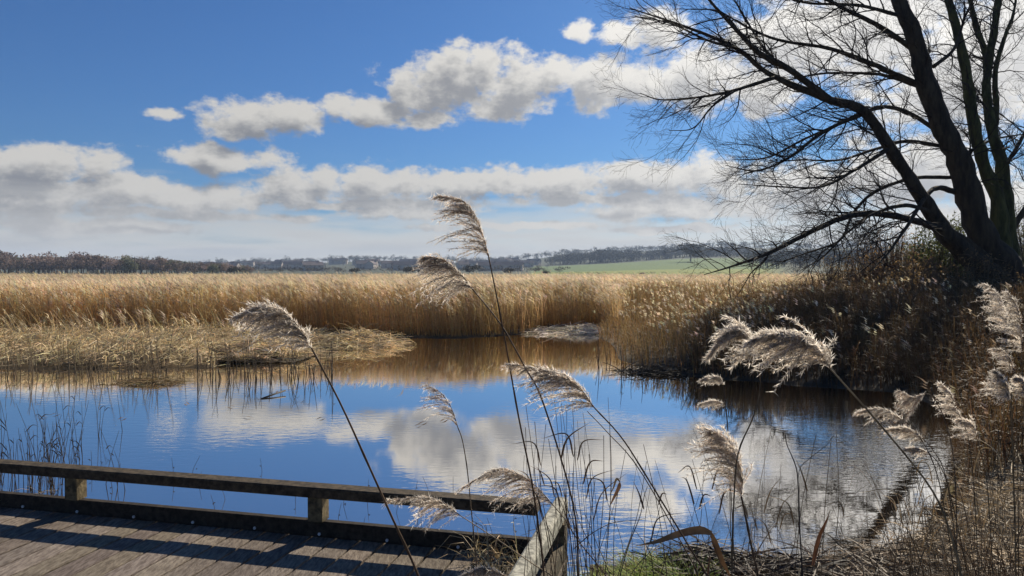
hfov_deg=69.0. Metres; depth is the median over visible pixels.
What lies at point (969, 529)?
reed stem
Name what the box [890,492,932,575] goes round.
reed stem
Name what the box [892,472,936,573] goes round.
dead stalk
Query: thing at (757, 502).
reed stem
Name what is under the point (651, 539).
reed stem
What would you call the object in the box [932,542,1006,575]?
dead stalk
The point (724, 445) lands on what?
plumed reed
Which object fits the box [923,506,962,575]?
reed stem
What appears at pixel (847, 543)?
reed stem
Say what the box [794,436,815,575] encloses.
reed stem
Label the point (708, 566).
reed stem
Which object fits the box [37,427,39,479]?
water reed
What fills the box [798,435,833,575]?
stem
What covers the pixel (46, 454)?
water reed
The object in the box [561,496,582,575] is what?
reed stem
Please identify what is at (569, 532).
reed stem
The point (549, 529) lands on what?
reed stem
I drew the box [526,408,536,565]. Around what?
reed stem
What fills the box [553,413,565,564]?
reed stem
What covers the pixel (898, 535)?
dead stalk
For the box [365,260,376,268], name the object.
house
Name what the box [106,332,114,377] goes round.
water reed
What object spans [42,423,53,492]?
water reed
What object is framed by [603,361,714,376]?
fallen reed heap
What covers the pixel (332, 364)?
water reed
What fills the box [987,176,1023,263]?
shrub
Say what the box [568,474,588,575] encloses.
reed stem
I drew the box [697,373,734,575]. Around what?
plumed reed
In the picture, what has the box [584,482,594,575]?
reed stem
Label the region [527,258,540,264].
house
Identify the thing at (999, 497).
reed stem
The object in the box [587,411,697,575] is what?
reed stem
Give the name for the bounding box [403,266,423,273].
bush
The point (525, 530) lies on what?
reed stem
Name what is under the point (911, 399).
plumed reed
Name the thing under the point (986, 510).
reed stem
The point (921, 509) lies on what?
reed stem
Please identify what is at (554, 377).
plumed reed
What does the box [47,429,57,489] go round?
water reed
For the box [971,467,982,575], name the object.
reed stem
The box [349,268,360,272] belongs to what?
bush
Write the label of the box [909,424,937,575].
reed stem
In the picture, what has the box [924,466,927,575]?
reed stem
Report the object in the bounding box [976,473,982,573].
reed stem
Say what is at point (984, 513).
reed stem
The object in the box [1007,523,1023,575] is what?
dead stalk
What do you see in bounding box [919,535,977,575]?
dead stalk
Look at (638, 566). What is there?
grass
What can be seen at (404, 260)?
house
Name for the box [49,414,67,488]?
water reed
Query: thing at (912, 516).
reed stem
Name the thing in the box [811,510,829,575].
reed stem
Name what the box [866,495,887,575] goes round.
reed stem
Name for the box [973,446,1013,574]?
reed stem
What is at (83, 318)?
reed fringe
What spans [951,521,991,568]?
dead stalk
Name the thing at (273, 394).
floating stick
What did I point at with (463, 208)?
plumed reed
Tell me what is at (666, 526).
reed stem
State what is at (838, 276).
shrub
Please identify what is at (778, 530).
reed stem
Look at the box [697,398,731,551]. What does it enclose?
plumed reed
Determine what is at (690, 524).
reed stem
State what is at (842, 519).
reed stem
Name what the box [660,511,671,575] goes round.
reed stem
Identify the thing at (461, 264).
house
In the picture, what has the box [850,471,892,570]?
dead stalk
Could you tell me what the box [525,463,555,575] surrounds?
reed stem
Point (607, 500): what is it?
reed stem
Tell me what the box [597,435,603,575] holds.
reed stem
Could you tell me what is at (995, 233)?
willow tree
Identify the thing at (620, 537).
reed stem
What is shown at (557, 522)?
reed stem
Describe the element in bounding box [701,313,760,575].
plumed reed
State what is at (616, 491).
reed stem
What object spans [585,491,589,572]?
reed stem
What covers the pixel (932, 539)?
reed stem
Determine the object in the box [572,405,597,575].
reed stem
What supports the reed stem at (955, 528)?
on the ground at (678, 264)
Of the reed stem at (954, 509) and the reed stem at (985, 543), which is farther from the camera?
the reed stem at (954, 509)
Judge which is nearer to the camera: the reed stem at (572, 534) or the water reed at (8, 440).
the reed stem at (572, 534)
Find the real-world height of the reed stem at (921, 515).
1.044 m
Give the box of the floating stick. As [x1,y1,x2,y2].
[261,390,285,398]
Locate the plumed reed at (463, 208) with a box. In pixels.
[428,191,544,575]
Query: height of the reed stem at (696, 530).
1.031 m
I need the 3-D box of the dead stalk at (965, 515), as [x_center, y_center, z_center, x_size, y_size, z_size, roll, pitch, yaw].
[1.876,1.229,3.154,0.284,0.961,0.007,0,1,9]
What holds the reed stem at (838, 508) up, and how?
on the ground at (678, 264)
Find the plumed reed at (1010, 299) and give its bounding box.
[989,290,1023,419]
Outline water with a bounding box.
[0,334,992,575]
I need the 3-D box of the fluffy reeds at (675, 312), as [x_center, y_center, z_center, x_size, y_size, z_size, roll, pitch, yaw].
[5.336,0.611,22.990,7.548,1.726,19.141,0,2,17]
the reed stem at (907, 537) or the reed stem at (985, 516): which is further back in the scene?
the reed stem at (907, 537)
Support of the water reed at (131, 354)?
in the water
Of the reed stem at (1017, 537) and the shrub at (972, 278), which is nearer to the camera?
the reed stem at (1017, 537)
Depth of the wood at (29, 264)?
311.25 m
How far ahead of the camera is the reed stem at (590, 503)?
2.42 m
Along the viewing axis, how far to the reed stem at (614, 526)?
2.60 m
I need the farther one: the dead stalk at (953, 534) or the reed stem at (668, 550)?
the dead stalk at (953, 534)
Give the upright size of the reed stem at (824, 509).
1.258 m
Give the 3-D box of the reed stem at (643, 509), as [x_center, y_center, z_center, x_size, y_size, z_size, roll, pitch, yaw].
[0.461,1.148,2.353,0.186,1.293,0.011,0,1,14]
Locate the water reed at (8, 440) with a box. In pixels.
[0,401,12,480]
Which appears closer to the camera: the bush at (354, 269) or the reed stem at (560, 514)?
the reed stem at (560, 514)
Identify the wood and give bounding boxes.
[0,250,253,273]
[182,239,925,262]
[544,245,889,267]
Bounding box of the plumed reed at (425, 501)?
[382,492,551,575]
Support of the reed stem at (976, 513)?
on the ground at (678, 264)
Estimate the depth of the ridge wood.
1281.66 m
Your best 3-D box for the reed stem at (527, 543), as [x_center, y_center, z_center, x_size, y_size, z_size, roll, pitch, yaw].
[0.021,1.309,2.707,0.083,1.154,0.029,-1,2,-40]
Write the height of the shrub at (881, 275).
3.973 m
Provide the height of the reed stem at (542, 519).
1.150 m
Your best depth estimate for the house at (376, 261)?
745.50 m
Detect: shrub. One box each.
[800,255,871,291]
[830,224,960,290]
[863,252,976,301]
[888,211,1023,284]
[919,248,1023,295]
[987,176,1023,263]
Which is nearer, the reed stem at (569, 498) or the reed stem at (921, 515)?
the reed stem at (569, 498)
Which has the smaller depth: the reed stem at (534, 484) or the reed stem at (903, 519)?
the reed stem at (534, 484)
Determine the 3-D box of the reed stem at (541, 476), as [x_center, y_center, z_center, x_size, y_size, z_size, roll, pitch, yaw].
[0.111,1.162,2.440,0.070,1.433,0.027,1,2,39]
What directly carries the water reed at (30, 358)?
in the water
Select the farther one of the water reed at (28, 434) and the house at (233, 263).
the house at (233, 263)
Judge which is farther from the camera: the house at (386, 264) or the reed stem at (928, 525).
the house at (386, 264)
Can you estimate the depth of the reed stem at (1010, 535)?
3.55 m
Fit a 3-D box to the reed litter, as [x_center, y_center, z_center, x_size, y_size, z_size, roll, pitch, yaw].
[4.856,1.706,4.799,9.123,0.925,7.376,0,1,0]
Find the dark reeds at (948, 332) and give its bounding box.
[682,276,1023,477]
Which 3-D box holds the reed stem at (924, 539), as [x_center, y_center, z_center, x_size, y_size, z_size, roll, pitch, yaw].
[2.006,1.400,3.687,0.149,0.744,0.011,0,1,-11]
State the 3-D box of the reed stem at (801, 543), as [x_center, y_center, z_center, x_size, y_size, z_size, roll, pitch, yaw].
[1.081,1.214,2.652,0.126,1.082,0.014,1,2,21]
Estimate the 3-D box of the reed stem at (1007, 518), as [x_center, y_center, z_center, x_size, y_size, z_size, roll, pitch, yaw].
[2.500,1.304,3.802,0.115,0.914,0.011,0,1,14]
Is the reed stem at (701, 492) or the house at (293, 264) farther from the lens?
the house at (293, 264)
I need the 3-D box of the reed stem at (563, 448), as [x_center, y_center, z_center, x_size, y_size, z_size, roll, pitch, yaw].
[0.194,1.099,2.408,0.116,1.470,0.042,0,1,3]
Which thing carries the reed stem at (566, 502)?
on the ground at (678, 264)
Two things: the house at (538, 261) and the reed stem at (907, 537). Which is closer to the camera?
the reed stem at (907, 537)
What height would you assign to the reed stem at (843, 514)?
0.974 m
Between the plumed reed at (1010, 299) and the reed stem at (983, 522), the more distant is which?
the reed stem at (983, 522)
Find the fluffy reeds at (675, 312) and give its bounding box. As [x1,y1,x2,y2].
[592,278,803,377]
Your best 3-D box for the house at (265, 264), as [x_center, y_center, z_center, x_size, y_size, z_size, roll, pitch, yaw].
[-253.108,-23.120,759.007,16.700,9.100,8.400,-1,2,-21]
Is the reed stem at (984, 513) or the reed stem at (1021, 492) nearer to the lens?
the reed stem at (1021, 492)
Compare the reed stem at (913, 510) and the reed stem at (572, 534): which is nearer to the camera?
the reed stem at (572, 534)
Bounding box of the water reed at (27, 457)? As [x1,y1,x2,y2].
[27,433,28,488]
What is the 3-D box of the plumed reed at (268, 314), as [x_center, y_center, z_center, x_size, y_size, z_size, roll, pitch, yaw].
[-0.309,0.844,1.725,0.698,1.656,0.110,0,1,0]
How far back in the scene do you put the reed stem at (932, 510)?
3.43 m
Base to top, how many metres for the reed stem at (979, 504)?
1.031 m
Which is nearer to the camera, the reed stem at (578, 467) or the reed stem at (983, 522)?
the reed stem at (578, 467)
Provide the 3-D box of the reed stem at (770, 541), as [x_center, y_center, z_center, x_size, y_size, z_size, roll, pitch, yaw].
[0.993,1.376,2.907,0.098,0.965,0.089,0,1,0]
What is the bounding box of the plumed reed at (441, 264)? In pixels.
[409,253,579,575]
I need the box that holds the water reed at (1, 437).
[0,402,1,476]
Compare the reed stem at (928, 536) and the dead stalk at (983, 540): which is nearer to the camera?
the dead stalk at (983, 540)
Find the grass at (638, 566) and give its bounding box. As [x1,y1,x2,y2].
[570,544,725,575]
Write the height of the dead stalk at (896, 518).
0.872 m
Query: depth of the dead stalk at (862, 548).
3.58 m
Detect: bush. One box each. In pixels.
[227,266,242,272]
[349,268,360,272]
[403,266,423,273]
[463,265,479,274]
[502,268,514,274]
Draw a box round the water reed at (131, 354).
[131,340,133,370]
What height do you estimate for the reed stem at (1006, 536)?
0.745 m
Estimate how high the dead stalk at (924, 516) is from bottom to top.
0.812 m
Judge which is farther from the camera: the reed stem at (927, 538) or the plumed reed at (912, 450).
the reed stem at (927, 538)
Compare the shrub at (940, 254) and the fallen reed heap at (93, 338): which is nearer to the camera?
the fallen reed heap at (93, 338)
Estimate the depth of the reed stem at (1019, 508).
3.62 m
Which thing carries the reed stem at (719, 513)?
on the ground at (678, 264)
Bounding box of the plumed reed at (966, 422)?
[951,413,993,575]
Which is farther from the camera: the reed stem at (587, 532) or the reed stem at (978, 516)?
the reed stem at (978, 516)
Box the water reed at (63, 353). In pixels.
[63,337,65,369]
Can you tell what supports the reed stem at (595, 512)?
on the ground at (678, 264)
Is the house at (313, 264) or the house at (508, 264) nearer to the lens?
the house at (313, 264)
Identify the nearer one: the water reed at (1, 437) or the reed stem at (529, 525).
the reed stem at (529, 525)
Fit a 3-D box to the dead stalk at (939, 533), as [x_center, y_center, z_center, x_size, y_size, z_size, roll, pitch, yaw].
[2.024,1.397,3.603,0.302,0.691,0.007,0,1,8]
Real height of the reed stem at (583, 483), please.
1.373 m
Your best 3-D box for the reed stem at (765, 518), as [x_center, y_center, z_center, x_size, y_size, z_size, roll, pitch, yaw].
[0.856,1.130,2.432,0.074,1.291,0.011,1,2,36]
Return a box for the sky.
[0,0,1023,262]
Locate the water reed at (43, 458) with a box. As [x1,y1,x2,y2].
[39,422,45,493]
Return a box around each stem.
[512,489,552,575]
[515,426,555,575]
[516,459,540,567]
[522,465,532,575]
[524,506,528,575]
[525,427,547,575]
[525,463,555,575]
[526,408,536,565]
[527,456,534,568]
[535,484,573,575]
[537,478,566,575]
[538,425,545,550]
[545,430,581,574]
[548,439,569,575]
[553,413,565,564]
[554,400,588,575]
[554,502,564,575]
[555,463,562,574]
[561,403,569,573]
[561,485,575,575]
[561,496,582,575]
[564,480,574,574]
[565,410,566,562]
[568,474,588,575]
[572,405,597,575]
[572,447,577,575]
[572,473,599,574]
[577,420,599,570]
[581,444,614,575]
[582,426,610,575]
[583,415,600,573]
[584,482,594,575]
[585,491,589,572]
[585,514,609,575]
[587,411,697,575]
[589,456,623,575]
[592,478,620,574]
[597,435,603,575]
[602,402,611,575]
[605,497,626,573]
[613,452,625,575]
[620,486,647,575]
[629,447,659,575]
[630,513,679,575]
[631,458,637,574]
[636,532,653,575]
[637,526,730,575]
[639,502,661,575]
[643,444,666,575]
[644,484,650,575]
[654,485,673,575]
[655,461,688,575]
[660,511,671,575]
[678,459,709,575]
[679,472,706,573]
[682,477,715,575]
[692,469,709,573]
[693,429,738,575]
[702,489,747,575]
[707,557,710,575]
[719,537,745,575]
[737,497,762,574]
[747,508,761,575]
[752,432,770,575]
[757,518,776,575]
[762,477,781,575]
[764,452,770,575]
[769,491,797,575]
[769,496,796,575]
[777,471,789,575]
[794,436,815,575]
[798,435,833,575]
[798,486,807,573]
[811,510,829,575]
[815,509,830,575]
[821,436,831,575]
[823,520,827,574]
[830,484,847,571]
[832,435,838,573]
[832,506,864,575]
[840,469,854,555]
[859,489,911,575]
[865,462,912,575]
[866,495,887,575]
[874,512,886,575]
[878,515,907,574]
[883,495,926,575]
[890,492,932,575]
[896,440,914,569]
[898,455,914,575]
[899,454,919,572]
[906,466,909,575]
[907,440,931,575]
[907,452,938,574]
[907,486,920,572]
[907,509,915,574]
[908,473,914,575]
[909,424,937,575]
[909,456,912,575]
[909,456,926,575]
[909,471,938,575]
[910,507,944,574]
[912,456,964,575]
[913,441,923,570]
[913,459,939,575]
[914,458,930,568]
[917,503,930,573]
[922,504,933,575]
[923,498,940,575]
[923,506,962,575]
[923,516,954,572]
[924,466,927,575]
[928,427,938,575]
[928,493,946,574]
[929,498,943,575]
[932,489,941,575]
[936,446,970,575]
[937,478,973,575]
[939,465,962,573]
[942,470,950,575]
[943,438,951,575]
[945,473,979,574]
[946,472,970,571]
[948,479,965,539]
[951,480,985,573]
[951,481,964,566]
[956,466,977,575]
[957,443,995,575]
[959,513,982,575]
[960,477,968,558]
[962,461,973,575]
[963,481,981,568]
[965,441,987,575]
[967,491,1006,573]
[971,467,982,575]
[972,441,991,570]
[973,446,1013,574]
[975,495,991,564]
[976,447,993,575]
[976,456,1004,575]
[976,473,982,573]
[977,438,1006,575]
[978,435,989,575]
[978,464,997,575]
[979,475,998,575]
[979,523,992,575]
[982,508,1014,571]
[983,482,994,575]
[984,481,1022,566]
[990,460,1002,575]
[990,476,1021,573]
[990,488,1022,574]
[991,455,1010,574]
[991,475,1008,575]
[993,449,1002,575]
[998,442,1022,533]
[999,486,1015,575]
[1004,509,1022,566]
[1005,490,1010,575]
[1011,498,1023,575]
[1015,425,1023,552]
[1016,448,1021,557]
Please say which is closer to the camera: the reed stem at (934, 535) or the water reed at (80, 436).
the reed stem at (934, 535)
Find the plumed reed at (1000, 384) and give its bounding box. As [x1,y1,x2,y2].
[977,367,1016,575]
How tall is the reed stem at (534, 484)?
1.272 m
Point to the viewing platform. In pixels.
(73, 531)
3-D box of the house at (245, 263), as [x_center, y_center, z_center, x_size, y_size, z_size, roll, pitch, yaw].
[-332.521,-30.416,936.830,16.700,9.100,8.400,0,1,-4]
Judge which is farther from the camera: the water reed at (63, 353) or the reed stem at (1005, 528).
the water reed at (63, 353)
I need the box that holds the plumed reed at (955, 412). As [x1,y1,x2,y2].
[931,380,978,575]
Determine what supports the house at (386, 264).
on the ground at (678, 264)
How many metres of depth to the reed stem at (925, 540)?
3.18 m
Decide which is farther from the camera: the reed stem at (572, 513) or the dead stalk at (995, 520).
the dead stalk at (995, 520)
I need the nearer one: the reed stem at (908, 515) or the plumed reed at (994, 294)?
the plumed reed at (994, 294)
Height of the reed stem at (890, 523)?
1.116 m
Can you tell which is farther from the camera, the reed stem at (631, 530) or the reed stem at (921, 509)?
the reed stem at (921, 509)
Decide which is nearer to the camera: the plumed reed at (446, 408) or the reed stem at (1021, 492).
the plumed reed at (446, 408)
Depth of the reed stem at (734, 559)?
2.15 m
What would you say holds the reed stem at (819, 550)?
on the ground at (678, 264)
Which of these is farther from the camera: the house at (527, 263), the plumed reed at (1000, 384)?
the house at (527, 263)
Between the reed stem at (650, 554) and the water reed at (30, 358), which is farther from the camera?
the water reed at (30, 358)
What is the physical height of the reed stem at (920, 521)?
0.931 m
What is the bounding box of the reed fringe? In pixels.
[0,301,248,339]
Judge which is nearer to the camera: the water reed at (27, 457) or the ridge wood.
the water reed at (27, 457)
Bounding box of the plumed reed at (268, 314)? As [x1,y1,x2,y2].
[225,297,418,575]
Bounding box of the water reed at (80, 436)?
[70,401,88,464]
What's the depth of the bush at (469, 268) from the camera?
259.44 m
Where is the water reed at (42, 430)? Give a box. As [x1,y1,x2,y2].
[37,411,49,462]
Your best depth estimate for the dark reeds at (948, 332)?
13.85 m
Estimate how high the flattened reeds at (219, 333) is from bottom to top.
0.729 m
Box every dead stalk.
[821,465,895,575]
[825,516,897,572]
[826,539,877,574]
[840,514,899,573]
[849,485,911,572]
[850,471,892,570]
[857,515,889,573]
[866,513,923,575]
[869,522,917,574]
[871,527,909,574]
[884,491,913,575]
[884,528,926,572]
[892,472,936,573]
[892,519,918,575]
[893,502,919,575]
[896,501,940,575]
[899,505,949,575]
[901,473,930,575]
[916,523,970,573]
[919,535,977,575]
[921,465,975,575]
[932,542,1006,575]
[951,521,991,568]
[955,537,1012,573]
[958,538,1008,575]
[959,524,1018,575]
[976,469,998,571]
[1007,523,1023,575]
[1009,472,1023,575]
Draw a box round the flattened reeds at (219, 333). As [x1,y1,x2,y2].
[0,318,333,368]
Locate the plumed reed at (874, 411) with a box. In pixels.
[853,406,954,575]
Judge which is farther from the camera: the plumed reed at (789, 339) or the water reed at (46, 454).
the water reed at (46, 454)
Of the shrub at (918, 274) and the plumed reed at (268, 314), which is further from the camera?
the shrub at (918, 274)
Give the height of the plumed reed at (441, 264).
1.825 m
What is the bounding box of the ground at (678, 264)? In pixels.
[0,246,1023,575]
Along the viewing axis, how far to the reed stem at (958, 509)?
3.43 m
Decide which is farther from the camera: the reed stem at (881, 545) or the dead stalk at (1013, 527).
the dead stalk at (1013, 527)
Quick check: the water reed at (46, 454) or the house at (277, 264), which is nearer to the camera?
the water reed at (46, 454)
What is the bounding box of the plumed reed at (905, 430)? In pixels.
[882,424,959,575]
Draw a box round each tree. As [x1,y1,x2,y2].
[585,0,1023,315]
[677,242,705,260]
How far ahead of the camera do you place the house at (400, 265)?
606.74 m
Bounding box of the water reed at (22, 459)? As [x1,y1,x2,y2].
[18,429,23,491]
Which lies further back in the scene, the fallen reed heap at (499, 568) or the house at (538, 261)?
the house at (538, 261)
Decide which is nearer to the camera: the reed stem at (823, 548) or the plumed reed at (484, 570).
the plumed reed at (484, 570)
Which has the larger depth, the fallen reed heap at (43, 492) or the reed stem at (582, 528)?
the fallen reed heap at (43, 492)
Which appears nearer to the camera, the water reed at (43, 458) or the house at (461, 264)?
the water reed at (43, 458)
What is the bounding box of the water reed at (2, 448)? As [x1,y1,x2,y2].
[0,415,6,484]
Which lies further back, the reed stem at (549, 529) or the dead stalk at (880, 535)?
the dead stalk at (880, 535)
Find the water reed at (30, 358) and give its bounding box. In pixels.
[28,334,36,378]
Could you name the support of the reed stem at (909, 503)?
on the ground at (678, 264)
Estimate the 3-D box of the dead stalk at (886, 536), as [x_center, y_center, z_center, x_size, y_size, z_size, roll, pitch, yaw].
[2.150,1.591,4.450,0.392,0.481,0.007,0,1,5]
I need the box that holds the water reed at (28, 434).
[16,404,36,461]
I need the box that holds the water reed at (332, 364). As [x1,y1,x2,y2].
[331,342,332,380]
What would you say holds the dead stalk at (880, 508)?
on the ground at (678, 264)
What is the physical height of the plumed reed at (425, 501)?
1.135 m
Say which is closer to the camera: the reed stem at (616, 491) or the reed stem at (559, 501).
the reed stem at (559, 501)
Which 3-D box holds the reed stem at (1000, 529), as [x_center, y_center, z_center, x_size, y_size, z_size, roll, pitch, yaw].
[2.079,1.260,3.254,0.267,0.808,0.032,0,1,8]
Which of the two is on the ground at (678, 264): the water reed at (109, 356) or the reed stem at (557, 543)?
the reed stem at (557, 543)
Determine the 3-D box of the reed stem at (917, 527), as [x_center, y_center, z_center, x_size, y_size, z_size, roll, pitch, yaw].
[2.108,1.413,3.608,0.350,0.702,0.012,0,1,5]
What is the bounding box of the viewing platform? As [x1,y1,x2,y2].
[0,459,567,575]
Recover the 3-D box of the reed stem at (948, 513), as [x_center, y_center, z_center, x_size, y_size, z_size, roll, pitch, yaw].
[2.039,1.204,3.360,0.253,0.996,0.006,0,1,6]
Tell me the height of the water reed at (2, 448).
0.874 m
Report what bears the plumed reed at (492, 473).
on the ground at (678, 264)
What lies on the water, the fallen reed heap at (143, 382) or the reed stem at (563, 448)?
the fallen reed heap at (143, 382)
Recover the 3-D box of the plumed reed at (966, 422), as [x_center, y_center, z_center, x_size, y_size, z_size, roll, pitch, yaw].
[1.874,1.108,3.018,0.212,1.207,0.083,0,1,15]
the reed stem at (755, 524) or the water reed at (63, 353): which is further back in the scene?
the water reed at (63, 353)
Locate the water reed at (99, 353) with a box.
[92,331,103,374]
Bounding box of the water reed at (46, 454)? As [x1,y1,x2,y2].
[38,417,60,486]
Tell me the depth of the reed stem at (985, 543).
3.42 m
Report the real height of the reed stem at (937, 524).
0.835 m
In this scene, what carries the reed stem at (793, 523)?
on the ground at (678, 264)
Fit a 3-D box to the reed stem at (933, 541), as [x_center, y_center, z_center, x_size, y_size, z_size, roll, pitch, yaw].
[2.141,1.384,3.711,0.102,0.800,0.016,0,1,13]
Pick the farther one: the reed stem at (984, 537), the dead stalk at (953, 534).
the dead stalk at (953, 534)
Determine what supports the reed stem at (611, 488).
on the ground at (678, 264)
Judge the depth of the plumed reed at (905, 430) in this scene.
2.61 m
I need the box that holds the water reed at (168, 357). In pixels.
[166,332,172,375]
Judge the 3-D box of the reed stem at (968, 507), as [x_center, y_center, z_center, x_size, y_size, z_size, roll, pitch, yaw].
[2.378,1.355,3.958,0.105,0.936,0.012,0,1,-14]
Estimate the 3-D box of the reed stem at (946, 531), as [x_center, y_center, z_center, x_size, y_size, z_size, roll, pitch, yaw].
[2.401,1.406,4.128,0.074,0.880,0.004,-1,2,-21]
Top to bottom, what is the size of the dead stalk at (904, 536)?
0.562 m
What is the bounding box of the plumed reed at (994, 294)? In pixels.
[971,282,1016,573]
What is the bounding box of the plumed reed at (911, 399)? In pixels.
[893,389,957,575]
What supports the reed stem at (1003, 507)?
on the ground at (678, 264)
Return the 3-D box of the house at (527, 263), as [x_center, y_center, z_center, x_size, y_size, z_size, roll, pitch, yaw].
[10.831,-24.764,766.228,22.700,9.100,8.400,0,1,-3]
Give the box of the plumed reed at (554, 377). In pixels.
[501,360,707,575]
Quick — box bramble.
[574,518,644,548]
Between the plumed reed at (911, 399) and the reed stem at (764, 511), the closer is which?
the reed stem at (764, 511)
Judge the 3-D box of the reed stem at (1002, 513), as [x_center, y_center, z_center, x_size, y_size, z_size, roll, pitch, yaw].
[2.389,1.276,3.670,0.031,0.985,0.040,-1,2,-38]
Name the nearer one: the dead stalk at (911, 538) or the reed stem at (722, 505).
the reed stem at (722, 505)
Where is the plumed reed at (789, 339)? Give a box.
[739,314,961,575]
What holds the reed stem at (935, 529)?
on the ground at (678, 264)
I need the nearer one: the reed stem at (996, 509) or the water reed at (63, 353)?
the reed stem at (996, 509)
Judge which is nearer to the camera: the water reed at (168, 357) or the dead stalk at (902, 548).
the dead stalk at (902, 548)
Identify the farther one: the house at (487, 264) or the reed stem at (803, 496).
the house at (487, 264)
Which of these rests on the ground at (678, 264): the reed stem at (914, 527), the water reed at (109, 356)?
the reed stem at (914, 527)
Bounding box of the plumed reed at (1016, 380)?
[1009,375,1023,400]
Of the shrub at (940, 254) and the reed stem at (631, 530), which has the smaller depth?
the reed stem at (631, 530)
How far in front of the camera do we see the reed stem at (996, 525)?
3.45 m
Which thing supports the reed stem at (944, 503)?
on the ground at (678, 264)
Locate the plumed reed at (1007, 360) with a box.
[987,347,1018,574]
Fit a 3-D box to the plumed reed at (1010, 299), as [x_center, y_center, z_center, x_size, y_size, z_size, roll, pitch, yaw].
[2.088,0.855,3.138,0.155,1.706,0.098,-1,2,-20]
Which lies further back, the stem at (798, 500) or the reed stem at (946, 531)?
the reed stem at (946, 531)
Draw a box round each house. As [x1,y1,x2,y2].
[231,261,240,266]
[240,260,254,266]
[255,261,270,268]
[270,260,283,269]
[283,261,306,268]
[300,261,323,270]
[328,258,347,264]
[337,257,345,263]
[354,259,378,266]
[356,260,374,268]
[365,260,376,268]
[381,260,398,267]
[392,261,419,270]
[399,258,417,261]
[456,260,469,269]
[469,260,477,265]
[478,261,498,270]
[499,261,523,270]
[511,259,533,266]
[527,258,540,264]
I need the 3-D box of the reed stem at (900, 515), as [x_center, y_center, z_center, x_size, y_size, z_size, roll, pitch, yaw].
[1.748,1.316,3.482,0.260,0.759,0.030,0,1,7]
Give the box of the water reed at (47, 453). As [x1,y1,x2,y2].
[41,423,51,486]
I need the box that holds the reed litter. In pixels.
[575,437,1023,575]
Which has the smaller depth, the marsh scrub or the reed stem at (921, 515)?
the reed stem at (921, 515)
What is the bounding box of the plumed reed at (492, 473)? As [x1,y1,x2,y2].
[454,465,606,575]
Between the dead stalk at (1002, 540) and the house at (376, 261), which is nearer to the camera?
the dead stalk at (1002, 540)
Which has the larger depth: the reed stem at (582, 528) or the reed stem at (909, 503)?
the reed stem at (909, 503)
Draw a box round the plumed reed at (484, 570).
[458,562,503,575]
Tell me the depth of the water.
8.81 m
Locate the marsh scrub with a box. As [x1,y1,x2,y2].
[188,265,835,273]
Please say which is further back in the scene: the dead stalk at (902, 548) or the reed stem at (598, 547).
the dead stalk at (902, 548)
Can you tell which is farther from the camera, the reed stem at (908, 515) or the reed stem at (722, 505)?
the reed stem at (908, 515)
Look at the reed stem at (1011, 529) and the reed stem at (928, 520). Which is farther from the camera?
the reed stem at (1011, 529)
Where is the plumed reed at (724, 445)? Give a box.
[680,423,758,575]
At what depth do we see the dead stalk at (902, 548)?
3.62 m
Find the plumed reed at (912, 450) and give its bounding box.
[900,446,967,575]
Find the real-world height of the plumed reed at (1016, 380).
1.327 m
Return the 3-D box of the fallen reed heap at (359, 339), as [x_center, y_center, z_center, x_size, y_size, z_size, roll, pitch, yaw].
[-4.316,1.469,19.626,3.759,1.185,3.346,0,1,9]
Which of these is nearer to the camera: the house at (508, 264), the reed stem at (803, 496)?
the reed stem at (803, 496)
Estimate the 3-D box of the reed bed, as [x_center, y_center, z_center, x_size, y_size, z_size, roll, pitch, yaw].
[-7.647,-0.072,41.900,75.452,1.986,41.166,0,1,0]
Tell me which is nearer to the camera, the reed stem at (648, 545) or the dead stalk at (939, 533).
the reed stem at (648, 545)
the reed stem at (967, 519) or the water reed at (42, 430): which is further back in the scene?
the water reed at (42, 430)
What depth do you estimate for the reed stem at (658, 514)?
2.35 m
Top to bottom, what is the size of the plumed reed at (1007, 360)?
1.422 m
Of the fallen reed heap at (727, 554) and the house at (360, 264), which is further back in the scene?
the house at (360, 264)
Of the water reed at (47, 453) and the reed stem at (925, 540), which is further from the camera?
the water reed at (47, 453)
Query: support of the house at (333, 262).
on the ground at (678, 264)
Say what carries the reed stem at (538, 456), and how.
on the ground at (678, 264)
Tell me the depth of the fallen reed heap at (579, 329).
23.22 m
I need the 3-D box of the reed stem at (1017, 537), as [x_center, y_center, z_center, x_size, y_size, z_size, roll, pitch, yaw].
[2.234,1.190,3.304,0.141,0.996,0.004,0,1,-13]
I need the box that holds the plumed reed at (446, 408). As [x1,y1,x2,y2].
[414,381,477,574]
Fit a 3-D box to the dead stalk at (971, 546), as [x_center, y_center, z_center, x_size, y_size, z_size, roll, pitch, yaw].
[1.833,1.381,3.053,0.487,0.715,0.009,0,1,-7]
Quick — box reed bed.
[0,270,871,336]
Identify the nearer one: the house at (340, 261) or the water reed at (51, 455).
the water reed at (51, 455)
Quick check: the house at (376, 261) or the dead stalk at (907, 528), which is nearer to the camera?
the dead stalk at (907, 528)
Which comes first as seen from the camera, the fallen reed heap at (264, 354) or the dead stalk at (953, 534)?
the dead stalk at (953, 534)
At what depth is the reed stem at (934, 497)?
3.49 m
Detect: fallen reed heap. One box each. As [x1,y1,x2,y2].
[0,325,287,360]
[0,483,61,500]
[99,372,193,385]
[183,332,332,362]
[281,320,413,350]
[437,513,548,575]
[517,322,620,335]
[580,535,889,575]
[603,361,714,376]

